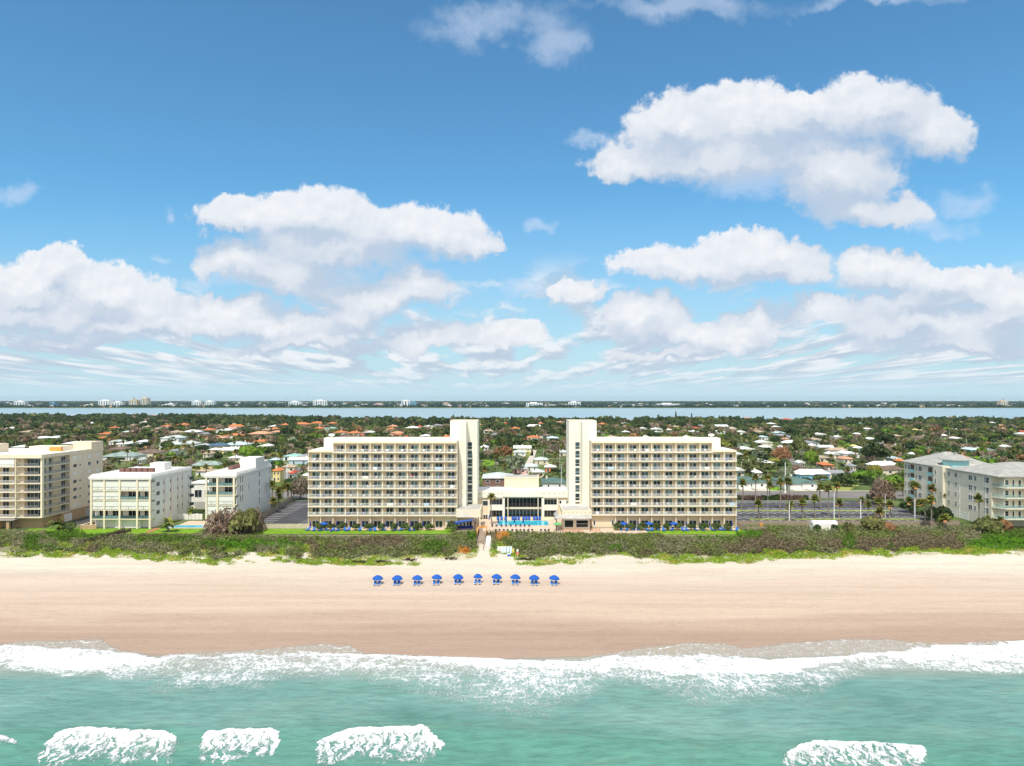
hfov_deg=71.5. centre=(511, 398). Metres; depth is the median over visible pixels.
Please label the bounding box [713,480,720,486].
sliding door
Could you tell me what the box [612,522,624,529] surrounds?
shrub
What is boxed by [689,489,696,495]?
sliding door
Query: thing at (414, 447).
sliding door
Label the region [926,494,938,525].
palm tree
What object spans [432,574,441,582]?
beach umbrella
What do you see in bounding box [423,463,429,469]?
sliding door
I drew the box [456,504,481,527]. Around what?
entrance porch
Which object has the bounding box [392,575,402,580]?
beach umbrella
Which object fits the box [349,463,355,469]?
sliding door
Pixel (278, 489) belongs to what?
palm tree
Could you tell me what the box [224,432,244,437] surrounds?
house
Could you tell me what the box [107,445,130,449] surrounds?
house
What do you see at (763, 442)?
house
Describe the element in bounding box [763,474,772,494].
palm tree
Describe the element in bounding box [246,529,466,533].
lawn
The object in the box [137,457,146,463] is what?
house
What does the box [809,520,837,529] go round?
shed
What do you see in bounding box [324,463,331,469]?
sliding door
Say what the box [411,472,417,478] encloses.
sliding door
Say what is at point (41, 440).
broadleaf tree
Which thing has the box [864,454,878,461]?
bare tree
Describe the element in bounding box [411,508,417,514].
sliding door
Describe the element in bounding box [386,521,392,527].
sliding door
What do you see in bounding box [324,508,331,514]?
sliding door
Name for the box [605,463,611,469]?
sliding door
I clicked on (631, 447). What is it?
sliding door
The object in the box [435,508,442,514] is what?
sliding door
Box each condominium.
[88,462,193,528]
[204,456,271,523]
[901,452,1023,525]
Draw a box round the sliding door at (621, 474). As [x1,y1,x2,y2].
[617,472,623,477]
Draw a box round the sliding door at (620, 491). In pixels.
[617,489,623,495]
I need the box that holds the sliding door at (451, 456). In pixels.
[448,454,454,460]
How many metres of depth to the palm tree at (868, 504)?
245.80 m
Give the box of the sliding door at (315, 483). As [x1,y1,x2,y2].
[312,481,318,487]
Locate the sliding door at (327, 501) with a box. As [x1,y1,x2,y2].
[324,499,331,505]
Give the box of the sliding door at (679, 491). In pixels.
[677,489,684,495]
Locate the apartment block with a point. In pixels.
(41, 485)
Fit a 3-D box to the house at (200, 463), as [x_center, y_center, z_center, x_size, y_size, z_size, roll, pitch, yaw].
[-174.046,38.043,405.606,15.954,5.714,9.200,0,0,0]
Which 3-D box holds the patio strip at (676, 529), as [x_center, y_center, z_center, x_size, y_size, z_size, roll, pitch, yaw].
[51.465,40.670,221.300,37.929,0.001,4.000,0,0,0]
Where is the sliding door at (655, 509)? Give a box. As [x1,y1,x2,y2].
[653,507,660,513]
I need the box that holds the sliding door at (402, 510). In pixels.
[398,508,405,514]
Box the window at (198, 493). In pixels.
[195,490,201,496]
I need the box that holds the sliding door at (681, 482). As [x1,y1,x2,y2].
[677,480,684,486]
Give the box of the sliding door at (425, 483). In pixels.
[423,481,429,487]
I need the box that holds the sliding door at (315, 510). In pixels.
[312,508,318,514]
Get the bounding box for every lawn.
[26,529,202,533]
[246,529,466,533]
[483,459,495,465]
[646,529,742,533]
[829,485,858,490]
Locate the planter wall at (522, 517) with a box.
[492,517,552,518]
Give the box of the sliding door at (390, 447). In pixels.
[386,445,392,451]
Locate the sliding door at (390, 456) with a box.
[386,454,392,460]
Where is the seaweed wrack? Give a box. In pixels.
[15,554,535,562]
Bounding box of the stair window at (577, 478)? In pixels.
[575,476,579,482]
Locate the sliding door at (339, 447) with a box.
[337,445,343,451]
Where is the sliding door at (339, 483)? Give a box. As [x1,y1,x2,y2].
[337,481,343,487]
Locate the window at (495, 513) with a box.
[490,510,501,516]
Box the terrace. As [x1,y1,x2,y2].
[561,528,646,533]
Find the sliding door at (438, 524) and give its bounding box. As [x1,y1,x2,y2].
[435,521,442,527]
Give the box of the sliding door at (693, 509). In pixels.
[689,507,696,513]
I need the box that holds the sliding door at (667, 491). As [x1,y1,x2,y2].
[665,489,672,495]
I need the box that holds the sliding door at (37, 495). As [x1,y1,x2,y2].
[28,493,39,498]
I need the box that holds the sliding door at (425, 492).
[423,490,429,496]
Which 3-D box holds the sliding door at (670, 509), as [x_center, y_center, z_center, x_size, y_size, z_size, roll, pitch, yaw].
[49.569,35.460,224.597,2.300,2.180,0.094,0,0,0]
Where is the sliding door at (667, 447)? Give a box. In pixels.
[665,445,672,451]
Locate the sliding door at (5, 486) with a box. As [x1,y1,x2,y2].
[3,484,8,490]
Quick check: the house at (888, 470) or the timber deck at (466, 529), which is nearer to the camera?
the timber deck at (466, 529)
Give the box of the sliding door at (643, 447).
[641,445,647,451]
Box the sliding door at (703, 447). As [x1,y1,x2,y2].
[701,445,708,451]
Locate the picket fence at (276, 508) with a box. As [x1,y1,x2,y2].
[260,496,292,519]
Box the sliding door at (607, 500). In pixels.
[605,498,611,504]
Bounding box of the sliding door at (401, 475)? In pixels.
[398,472,405,478]
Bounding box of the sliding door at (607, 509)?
[605,507,611,513]
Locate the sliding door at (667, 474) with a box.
[665,472,672,477]
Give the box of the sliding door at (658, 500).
[653,498,660,504]
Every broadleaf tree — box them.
[24,442,41,447]
[34,438,46,442]
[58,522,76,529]
[103,460,109,466]
[160,441,173,445]
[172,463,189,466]
[195,445,209,449]
[226,508,258,533]
[238,445,261,456]
[276,445,289,452]
[283,478,297,495]
[294,441,306,447]
[446,520,457,529]
[479,452,485,458]
[484,449,496,458]
[494,445,512,456]
[503,439,514,446]
[505,454,525,473]
[737,442,750,447]
[752,450,766,456]
[761,463,778,472]
[767,458,780,465]
[778,466,794,474]
[789,436,808,453]
[804,450,818,468]
[812,475,824,479]
[830,473,857,485]
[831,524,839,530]
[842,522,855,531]
[851,470,878,482]
[858,443,892,456]
[859,476,874,484]
[859,516,885,529]
[866,464,882,471]
[872,433,897,443]
[881,474,903,490]
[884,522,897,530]
[895,461,903,467]
[899,502,918,511]
[906,455,918,459]
[916,505,932,519]
[926,505,953,522]
[946,438,959,443]
[972,516,1004,532]
[979,454,995,460]
[980,451,998,457]
[996,456,1008,461]
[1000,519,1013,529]
[1004,452,1018,461]
[1013,454,1023,460]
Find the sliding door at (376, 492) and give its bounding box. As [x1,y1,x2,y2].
[374,490,380,496]
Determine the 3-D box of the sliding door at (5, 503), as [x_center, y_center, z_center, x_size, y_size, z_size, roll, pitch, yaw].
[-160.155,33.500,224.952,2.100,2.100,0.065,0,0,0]
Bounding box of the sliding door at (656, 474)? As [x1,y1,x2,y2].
[653,472,660,477]
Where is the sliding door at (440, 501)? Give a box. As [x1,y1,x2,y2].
[435,499,442,505]
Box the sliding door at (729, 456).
[725,454,732,460]
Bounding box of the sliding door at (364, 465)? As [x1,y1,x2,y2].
[361,463,368,469]
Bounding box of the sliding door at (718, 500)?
[713,498,720,504]
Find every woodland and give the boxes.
[0,401,1023,407]
[0,412,1023,489]
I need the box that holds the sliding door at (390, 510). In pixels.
[386,508,392,514]
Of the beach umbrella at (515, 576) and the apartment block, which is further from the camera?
the apartment block
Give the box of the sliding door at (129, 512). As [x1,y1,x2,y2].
[128,511,139,514]
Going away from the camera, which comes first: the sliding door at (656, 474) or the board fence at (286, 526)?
the board fence at (286, 526)
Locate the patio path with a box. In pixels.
[179,521,210,527]
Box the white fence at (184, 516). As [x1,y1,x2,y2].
[176,513,201,519]
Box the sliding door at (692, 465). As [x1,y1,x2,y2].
[689,463,696,469]
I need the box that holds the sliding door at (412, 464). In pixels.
[411,463,417,469]
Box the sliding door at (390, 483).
[386,481,392,487]
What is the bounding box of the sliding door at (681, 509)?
[677,507,684,513]
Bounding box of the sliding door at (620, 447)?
[617,445,623,451]
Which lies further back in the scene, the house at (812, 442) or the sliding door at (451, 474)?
the house at (812, 442)
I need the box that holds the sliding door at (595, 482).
[593,480,599,486]
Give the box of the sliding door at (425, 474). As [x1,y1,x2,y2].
[423,472,429,478]
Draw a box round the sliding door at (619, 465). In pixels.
[617,463,623,469]
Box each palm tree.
[46,517,67,530]
[124,448,130,465]
[157,516,177,531]
[186,506,195,514]
[267,480,275,508]
[268,497,276,506]
[274,486,282,503]
[276,492,282,508]
[281,484,285,501]
[284,482,291,498]
[481,465,487,472]
[487,493,496,523]
[737,478,747,509]
[751,473,760,501]
[753,498,763,518]
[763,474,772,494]
[765,481,775,494]
[775,477,784,509]
[783,476,790,493]
[785,478,793,495]
[785,500,795,520]
[796,497,807,518]
[810,493,820,517]
[815,483,825,509]
[824,484,834,515]
[833,482,840,498]
[835,497,845,517]
[857,496,866,508]
[863,500,872,515]
[874,497,883,516]
[874,506,886,517]
[884,499,896,517]
[890,482,899,500]
[899,482,903,496]
[902,496,912,512]
[909,480,919,513]
[912,482,922,500]
[913,499,920,515]
[919,498,928,524]
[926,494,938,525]
[927,483,937,505]
[939,513,951,528]
[972,493,985,517]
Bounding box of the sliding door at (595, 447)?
[593,445,599,451]
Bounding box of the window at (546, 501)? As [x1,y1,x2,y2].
[544,499,556,504]
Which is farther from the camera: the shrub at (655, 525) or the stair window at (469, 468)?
the stair window at (469, 468)
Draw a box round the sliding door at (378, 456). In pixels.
[374,454,380,460]
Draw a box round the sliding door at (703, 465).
[701,463,708,469]
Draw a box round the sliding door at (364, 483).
[361,481,368,487]
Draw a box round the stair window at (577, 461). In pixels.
[575,459,579,465]
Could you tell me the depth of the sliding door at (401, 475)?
223.60 m
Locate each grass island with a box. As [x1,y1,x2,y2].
[736,510,889,510]
[750,519,919,519]
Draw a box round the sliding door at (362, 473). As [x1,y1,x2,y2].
[361,472,368,478]
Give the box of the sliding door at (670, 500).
[665,498,672,504]
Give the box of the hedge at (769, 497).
[736,493,809,499]
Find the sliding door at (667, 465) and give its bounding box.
[665,463,672,469]
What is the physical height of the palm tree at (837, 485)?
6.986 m
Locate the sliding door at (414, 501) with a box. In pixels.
[411,499,417,505]
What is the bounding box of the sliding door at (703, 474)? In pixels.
[701,472,708,477]
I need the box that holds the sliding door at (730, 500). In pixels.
[725,498,732,504]
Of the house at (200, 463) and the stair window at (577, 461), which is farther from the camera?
the house at (200, 463)
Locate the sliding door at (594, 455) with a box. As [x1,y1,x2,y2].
[593,454,599,460]
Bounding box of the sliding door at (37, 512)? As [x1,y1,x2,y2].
[28,510,39,515]
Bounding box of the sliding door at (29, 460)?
[28,459,39,465]
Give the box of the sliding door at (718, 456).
[713,454,720,460]
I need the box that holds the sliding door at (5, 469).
[3,467,8,473]
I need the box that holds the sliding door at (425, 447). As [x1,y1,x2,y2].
[423,445,429,451]
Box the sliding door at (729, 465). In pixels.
[725,463,732,469]
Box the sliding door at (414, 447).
[411,445,417,451]
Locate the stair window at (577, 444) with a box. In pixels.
[575,442,579,448]
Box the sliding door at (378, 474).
[374,472,380,478]
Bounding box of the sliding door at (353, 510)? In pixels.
[349,508,355,514]
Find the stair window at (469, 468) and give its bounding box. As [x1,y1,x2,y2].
[468,467,471,474]
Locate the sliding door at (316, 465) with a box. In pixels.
[312,463,318,469]
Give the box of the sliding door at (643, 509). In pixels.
[641,507,647,513]
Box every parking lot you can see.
[259,501,307,527]
[736,501,960,523]
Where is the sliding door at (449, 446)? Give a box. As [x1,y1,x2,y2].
[448,445,454,451]
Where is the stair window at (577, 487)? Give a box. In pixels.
[575,485,579,491]
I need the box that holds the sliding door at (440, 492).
[435,490,442,496]
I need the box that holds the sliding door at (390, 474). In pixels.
[386,472,392,478]
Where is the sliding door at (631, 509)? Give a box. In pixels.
[629,507,635,513]
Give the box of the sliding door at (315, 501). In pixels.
[312,499,318,505]
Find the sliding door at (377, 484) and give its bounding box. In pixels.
[374,481,380,487]
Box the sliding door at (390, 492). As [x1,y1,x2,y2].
[386,490,392,496]
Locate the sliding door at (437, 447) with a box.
[435,445,442,451]
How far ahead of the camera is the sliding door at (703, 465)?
224.59 m
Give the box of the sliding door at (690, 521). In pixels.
[689,520,696,526]
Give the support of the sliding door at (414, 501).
in the hotel wing at (330, 451)
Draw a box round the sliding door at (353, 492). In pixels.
[349,490,355,496]
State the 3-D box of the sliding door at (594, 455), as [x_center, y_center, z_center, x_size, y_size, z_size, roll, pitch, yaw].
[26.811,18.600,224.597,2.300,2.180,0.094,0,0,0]
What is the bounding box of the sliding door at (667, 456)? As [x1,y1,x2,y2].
[665,454,672,460]
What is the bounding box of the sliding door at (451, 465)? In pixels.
[448,463,454,469]
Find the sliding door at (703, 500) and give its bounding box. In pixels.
[701,498,708,504]
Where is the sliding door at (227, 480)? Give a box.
[225,478,235,484]
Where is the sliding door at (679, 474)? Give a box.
[677,472,684,477]
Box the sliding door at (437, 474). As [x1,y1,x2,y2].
[435,472,442,478]
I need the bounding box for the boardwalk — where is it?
[475,526,486,548]
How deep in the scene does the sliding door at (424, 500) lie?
223.60 m
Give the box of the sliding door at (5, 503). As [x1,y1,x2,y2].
[3,501,8,506]
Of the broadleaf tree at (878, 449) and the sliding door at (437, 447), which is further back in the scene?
the broadleaf tree at (878, 449)
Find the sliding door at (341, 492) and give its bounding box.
[337,490,343,496]
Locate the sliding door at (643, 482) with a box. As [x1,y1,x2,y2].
[641,480,647,486]
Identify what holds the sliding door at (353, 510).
in the hotel wing at (330, 451)
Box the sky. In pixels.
[0,0,1023,400]
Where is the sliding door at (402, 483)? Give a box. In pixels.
[398,481,405,487]
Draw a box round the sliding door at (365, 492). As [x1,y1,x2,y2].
[361,490,368,496]
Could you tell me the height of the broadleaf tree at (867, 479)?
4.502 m
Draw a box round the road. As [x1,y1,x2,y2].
[271,492,903,497]
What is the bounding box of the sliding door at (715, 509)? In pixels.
[713,507,720,513]
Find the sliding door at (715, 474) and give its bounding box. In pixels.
[713,472,720,477]
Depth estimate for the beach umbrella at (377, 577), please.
161.76 m
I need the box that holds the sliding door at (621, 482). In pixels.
[617,480,623,486]
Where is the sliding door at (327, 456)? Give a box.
[324,454,331,460]
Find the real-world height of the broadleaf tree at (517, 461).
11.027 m
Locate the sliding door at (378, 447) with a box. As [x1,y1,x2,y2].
[374,445,380,451]
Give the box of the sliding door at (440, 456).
[435,454,442,460]
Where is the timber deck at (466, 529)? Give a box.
[456,528,482,532]
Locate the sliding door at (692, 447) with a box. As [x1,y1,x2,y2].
[689,445,696,451]
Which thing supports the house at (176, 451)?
on the ground at (863, 487)
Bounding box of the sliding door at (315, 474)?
[312,472,318,478]
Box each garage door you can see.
[64,513,71,521]
[86,508,94,515]
[195,502,204,508]
[950,509,957,516]
[961,512,968,519]
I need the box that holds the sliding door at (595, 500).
[593,498,599,504]
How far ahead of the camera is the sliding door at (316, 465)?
223.60 m
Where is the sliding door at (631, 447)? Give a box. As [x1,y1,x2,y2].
[629,445,635,451]
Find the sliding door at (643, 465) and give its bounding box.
[641,463,647,469]
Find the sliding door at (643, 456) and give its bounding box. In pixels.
[641,454,647,460]
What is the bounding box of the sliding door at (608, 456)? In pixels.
[605,454,611,460]
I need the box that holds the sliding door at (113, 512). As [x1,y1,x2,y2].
[112,511,122,514]
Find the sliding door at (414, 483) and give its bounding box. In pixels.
[411,481,417,487]
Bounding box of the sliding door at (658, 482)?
[653,480,660,486]
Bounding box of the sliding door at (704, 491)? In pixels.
[701,489,708,495]
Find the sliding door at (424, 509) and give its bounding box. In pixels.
[423,508,429,514]
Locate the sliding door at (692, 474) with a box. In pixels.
[689,472,696,477]
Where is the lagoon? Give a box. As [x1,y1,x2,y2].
[0,408,1023,421]
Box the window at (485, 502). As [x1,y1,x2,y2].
[483,500,487,505]
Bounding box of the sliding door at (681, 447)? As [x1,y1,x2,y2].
[677,445,684,451]
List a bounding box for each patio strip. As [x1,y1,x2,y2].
[310,528,444,529]
[617,528,738,529]
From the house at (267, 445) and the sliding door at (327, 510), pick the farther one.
the house at (267, 445)
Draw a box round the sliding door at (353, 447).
[349,445,355,451]
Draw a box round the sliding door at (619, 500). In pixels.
[617,498,623,504]
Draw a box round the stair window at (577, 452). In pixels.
[575,450,579,457]
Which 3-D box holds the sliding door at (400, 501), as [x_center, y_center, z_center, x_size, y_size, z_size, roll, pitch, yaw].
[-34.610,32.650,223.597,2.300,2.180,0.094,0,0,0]
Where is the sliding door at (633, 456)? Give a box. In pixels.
[629,454,635,460]
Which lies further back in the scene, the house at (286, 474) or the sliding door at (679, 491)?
the house at (286, 474)
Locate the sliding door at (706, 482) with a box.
[701,480,708,486]
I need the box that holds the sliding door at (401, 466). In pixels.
[398,463,405,469]
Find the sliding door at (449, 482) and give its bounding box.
[448,481,454,487]
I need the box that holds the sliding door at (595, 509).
[593,507,599,513]
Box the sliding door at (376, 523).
[374,521,380,527]
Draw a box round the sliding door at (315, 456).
[312,454,318,460]
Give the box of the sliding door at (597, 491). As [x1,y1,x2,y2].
[593,489,599,495]
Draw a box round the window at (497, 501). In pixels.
[490,499,501,504]
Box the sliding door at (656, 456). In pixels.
[653,454,660,460]
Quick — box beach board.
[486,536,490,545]
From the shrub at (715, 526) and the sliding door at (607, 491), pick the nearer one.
the shrub at (715, 526)
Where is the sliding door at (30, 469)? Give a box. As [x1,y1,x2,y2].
[28,467,39,473]
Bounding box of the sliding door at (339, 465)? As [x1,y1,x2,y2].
[337,463,343,469]
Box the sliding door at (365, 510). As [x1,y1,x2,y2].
[361,508,368,514]
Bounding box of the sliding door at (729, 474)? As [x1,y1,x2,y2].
[725,472,732,477]
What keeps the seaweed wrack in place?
on the beach
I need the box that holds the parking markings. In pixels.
[736,501,920,521]
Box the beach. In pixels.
[0,535,1023,657]
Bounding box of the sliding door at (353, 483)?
[349,481,355,487]
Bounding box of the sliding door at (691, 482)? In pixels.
[689,480,696,486]
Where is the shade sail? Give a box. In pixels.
[452,519,474,531]
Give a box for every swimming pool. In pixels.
[169,525,203,527]
[497,520,549,525]
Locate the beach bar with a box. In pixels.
[554,504,591,530]
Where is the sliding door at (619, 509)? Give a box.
[617,507,623,513]
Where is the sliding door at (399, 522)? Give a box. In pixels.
[398,521,405,527]
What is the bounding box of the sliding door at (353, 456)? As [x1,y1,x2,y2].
[349,454,355,460]
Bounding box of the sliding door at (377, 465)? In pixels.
[374,463,380,469]
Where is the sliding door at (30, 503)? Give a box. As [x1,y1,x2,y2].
[28,501,39,506]
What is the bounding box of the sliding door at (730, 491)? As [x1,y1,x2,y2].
[725,489,732,495]
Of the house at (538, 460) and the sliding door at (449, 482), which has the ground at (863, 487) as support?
the house at (538, 460)
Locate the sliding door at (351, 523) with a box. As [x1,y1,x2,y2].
[349,521,355,527]
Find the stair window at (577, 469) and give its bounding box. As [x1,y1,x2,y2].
[575,467,579,474]
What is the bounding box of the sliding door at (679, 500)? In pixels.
[677,498,684,504]
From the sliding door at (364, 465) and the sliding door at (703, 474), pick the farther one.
the sliding door at (703, 474)
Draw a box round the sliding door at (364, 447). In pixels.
[361,445,368,451]
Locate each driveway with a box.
[70,516,94,523]
[753,488,771,490]
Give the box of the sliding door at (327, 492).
[324,490,331,496]
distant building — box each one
[14,401,28,404]
[98,400,113,404]
[111,401,125,406]
[129,396,139,405]
[141,397,149,404]
[192,400,203,404]
[204,400,215,404]
[288,401,302,404]
[313,400,327,406]
[401,400,410,405]
[526,402,542,406]
[568,401,580,406]
[657,403,679,405]
[997,397,1007,405]
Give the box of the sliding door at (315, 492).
[312,490,318,496]
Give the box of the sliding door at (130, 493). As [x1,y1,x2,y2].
[128,491,139,495]
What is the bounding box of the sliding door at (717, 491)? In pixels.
[713,489,720,495]
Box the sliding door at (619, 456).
[617,454,623,460]
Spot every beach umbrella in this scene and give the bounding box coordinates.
[372,575,382,580]
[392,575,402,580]
[412,575,422,579]
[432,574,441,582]
[453,574,462,579]
[473,574,481,578]
[492,574,501,580]
[510,574,520,578]
[529,575,538,579]
[549,575,558,579]
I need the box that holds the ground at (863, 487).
[0,401,1023,534]
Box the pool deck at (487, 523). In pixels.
[475,519,561,532]
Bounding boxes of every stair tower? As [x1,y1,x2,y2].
[450,420,478,521]
[566,420,596,505]
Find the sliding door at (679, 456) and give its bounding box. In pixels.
[677,454,684,460]
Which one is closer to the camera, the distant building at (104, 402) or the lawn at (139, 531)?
the lawn at (139, 531)
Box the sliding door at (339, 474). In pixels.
[337,472,343,478]
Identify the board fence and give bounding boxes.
[261,524,307,528]
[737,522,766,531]
[738,521,959,524]
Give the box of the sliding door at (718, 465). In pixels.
[713,463,720,469]
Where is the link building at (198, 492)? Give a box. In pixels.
[191,480,208,508]
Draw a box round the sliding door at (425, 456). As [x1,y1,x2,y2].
[423,454,429,460]
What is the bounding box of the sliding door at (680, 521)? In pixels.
[677,520,684,526]
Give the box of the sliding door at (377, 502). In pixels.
[374,499,380,505]
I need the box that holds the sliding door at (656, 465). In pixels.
[653,463,660,469]
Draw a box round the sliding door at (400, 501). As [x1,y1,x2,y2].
[398,499,405,505]
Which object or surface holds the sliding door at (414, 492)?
in the hotel wing at (330, 451)
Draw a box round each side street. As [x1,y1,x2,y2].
[520,450,536,474]
[772,448,823,479]
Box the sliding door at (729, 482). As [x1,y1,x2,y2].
[725,480,732,486]
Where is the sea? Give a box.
[0,639,1023,765]
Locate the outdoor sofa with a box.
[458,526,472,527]
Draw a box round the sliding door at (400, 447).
[398,445,405,451]
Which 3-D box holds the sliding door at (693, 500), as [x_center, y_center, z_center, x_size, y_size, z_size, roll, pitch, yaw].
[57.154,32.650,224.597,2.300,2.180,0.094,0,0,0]
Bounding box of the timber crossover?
[84,528,130,541]
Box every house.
[11,445,26,447]
[37,436,49,438]
[62,440,81,446]
[103,450,147,460]
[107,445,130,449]
[108,440,126,444]
[115,441,131,446]
[136,440,147,443]
[136,448,167,456]
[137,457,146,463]
[161,435,186,441]
[168,449,179,454]
[173,440,200,446]
[185,430,203,432]
[191,460,222,469]
[196,468,217,476]
[203,450,215,457]
[205,435,229,440]
[207,442,229,448]
[208,448,221,452]
[215,428,232,432]
[222,446,238,453]
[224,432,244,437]
[227,440,251,446]
[229,424,243,427]
[229,454,242,461]
[249,431,271,434]
[252,438,264,442]
[257,444,273,447]
[269,457,281,464]
[271,467,304,482]
[272,466,284,481]
[282,464,297,471]
[283,453,302,460]
[288,456,307,464]
[289,470,297,478]
[332,430,346,434]
[341,434,360,436]
[347,430,361,435]
[390,431,403,435]
[482,472,513,486]
[511,464,527,473]
[513,444,531,451]
[513,450,526,455]
[525,463,537,471]
[526,434,540,438]
[531,469,544,477]
[534,457,547,464]
[541,476,565,486]
[544,463,555,471]
[546,436,558,440]
[559,450,565,455]
[650,427,662,431]
[736,467,744,475]
[736,476,766,488]
[737,446,754,451]
[750,468,762,477]
[753,440,772,445]
[758,445,771,449]
[759,435,767,439]
[770,474,818,489]
[781,440,792,443]
[792,469,830,479]
[795,460,804,466]
[804,440,819,444]
[815,445,833,448]
[815,460,832,469]
[819,455,829,461]
[824,447,847,451]
[825,451,839,458]
[825,468,844,478]
[836,450,859,457]
[836,455,852,462]
[845,462,855,470]
[866,460,895,465]
[881,466,903,474]
[886,456,900,460]
[909,434,933,438]
[961,446,976,451]
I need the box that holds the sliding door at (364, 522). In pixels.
[361,521,368,527]
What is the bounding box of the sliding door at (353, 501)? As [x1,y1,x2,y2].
[349,499,355,505]
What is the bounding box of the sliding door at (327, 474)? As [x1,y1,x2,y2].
[324,472,331,478]
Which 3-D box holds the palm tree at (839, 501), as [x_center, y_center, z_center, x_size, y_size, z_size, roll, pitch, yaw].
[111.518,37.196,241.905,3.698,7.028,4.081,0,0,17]
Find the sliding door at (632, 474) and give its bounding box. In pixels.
[629,472,635,477]
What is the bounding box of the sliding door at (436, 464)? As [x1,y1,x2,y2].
[435,463,442,469]
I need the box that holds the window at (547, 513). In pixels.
[544,510,556,516]
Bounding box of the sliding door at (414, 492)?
[411,490,417,496]
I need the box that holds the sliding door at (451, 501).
[448,499,454,505]
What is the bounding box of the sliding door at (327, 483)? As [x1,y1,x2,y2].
[324,481,331,487]
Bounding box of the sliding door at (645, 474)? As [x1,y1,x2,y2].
[641,472,647,477]
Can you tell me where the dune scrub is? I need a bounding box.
[0,524,1023,565]
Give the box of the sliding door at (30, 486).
[28,484,39,490]
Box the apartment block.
[0,441,102,528]
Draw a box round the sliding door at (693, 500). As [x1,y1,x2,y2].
[689,498,696,504]
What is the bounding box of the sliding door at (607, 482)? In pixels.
[605,480,611,486]
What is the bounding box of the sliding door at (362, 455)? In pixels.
[361,454,368,460]
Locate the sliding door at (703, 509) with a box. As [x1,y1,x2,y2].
[701,507,708,513]
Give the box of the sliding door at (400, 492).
[398,490,405,496]
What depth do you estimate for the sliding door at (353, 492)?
223.60 m
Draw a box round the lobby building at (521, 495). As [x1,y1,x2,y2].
[478,474,567,518]
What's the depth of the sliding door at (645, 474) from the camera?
224.59 m
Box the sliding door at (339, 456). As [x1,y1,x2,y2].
[337,454,343,460]
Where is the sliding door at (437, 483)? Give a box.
[435,481,442,487]
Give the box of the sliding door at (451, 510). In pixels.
[448,508,454,514]
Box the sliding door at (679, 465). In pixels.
[677,463,684,469]
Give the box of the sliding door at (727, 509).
[725,507,732,513]
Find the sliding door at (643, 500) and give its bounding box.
[641,498,647,504]
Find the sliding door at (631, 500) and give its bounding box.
[629,498,635,504]
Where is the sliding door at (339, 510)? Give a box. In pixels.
[337,508,343,514]
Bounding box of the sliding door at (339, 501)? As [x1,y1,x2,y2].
[337,499,343,505]
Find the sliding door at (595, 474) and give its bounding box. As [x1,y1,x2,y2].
[593,472,599,477]
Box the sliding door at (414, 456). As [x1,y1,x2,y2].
[411,454,417,460]
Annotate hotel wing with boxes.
[307,434,458,528]
[589,434,736,527]
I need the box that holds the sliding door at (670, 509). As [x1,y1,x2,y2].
[665,507,672,513]
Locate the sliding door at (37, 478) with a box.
[28,476,39,481]
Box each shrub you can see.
[314,523,324,528]
[326,523,335,528]
[336,522,347,529]
[352,523,359,528]
[364,523,374,528]
[377,523,385,528]
[390,523,397,529]
[400,522,410,529]
[412,522,422,529]
[425,523,434,528]
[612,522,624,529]
[625,523,635,528]
[637,522,647,529]
[649,522,660,529]
[663,522,669,529]
[674,522,683,529]
[686,523,695,528]
[698,522,709,529]
[711,522,721,529]
[723,522,731,529]
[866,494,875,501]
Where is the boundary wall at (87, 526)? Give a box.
[80,521,96,528]
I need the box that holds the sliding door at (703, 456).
[701,454,708,460]
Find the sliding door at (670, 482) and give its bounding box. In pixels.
[665,480,672,486]
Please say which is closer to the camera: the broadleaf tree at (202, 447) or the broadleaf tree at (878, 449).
the broadleaf tree at (878, 449)
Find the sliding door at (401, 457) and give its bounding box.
[398,454,405,460]
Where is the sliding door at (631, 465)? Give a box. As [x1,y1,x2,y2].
[629,463,635,469]
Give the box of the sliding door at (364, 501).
[361,499,368,505]
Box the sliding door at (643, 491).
[641,489,647,495]
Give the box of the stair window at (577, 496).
[575,494,579,500]
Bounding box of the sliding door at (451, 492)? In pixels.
[448,490,454,496]
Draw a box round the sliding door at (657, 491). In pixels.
[653,489,660,495]
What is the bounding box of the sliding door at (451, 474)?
[448,472,454,478]
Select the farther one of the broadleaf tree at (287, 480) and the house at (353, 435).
the house at (353, 435)
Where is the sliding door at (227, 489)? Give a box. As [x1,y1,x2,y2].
[225,487,235,493]
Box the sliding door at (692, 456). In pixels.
[689,454,696,460]
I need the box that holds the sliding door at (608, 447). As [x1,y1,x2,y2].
[605,445,611,451]
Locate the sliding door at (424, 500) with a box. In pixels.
[423,499,429,505]
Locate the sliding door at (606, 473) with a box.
[605,472,611,477]
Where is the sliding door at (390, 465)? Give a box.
[386,463,392,469]
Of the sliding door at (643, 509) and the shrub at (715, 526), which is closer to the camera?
the shrub at (715, 526)
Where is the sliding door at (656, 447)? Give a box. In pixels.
[653,445,660,451]
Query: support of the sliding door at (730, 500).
in the hotel wing at (675, 473)
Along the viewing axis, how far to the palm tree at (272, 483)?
256.92 m
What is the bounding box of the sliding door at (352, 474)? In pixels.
[349,472,355,478]
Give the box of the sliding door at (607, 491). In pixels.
[605,489,611,495]
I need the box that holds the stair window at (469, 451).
[468,450,471,457]
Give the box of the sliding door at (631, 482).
[629,480,635,486]
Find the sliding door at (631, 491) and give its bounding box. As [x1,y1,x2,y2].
[629,489,635,495]
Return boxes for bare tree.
[103,463,116,471]
[185,459,196,465]
[203,505,247,535]
[245,507,266,532]
[289,475,307,499]
[550,444,562,451]
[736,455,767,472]
[770,446,792,461]
[791,464,804,470]
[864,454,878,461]
[868,476,896,503]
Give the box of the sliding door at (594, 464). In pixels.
[593,463,599,469]
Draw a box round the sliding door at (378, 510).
[374,508,380,514]
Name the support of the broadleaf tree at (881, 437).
on the ground at (863, 487)

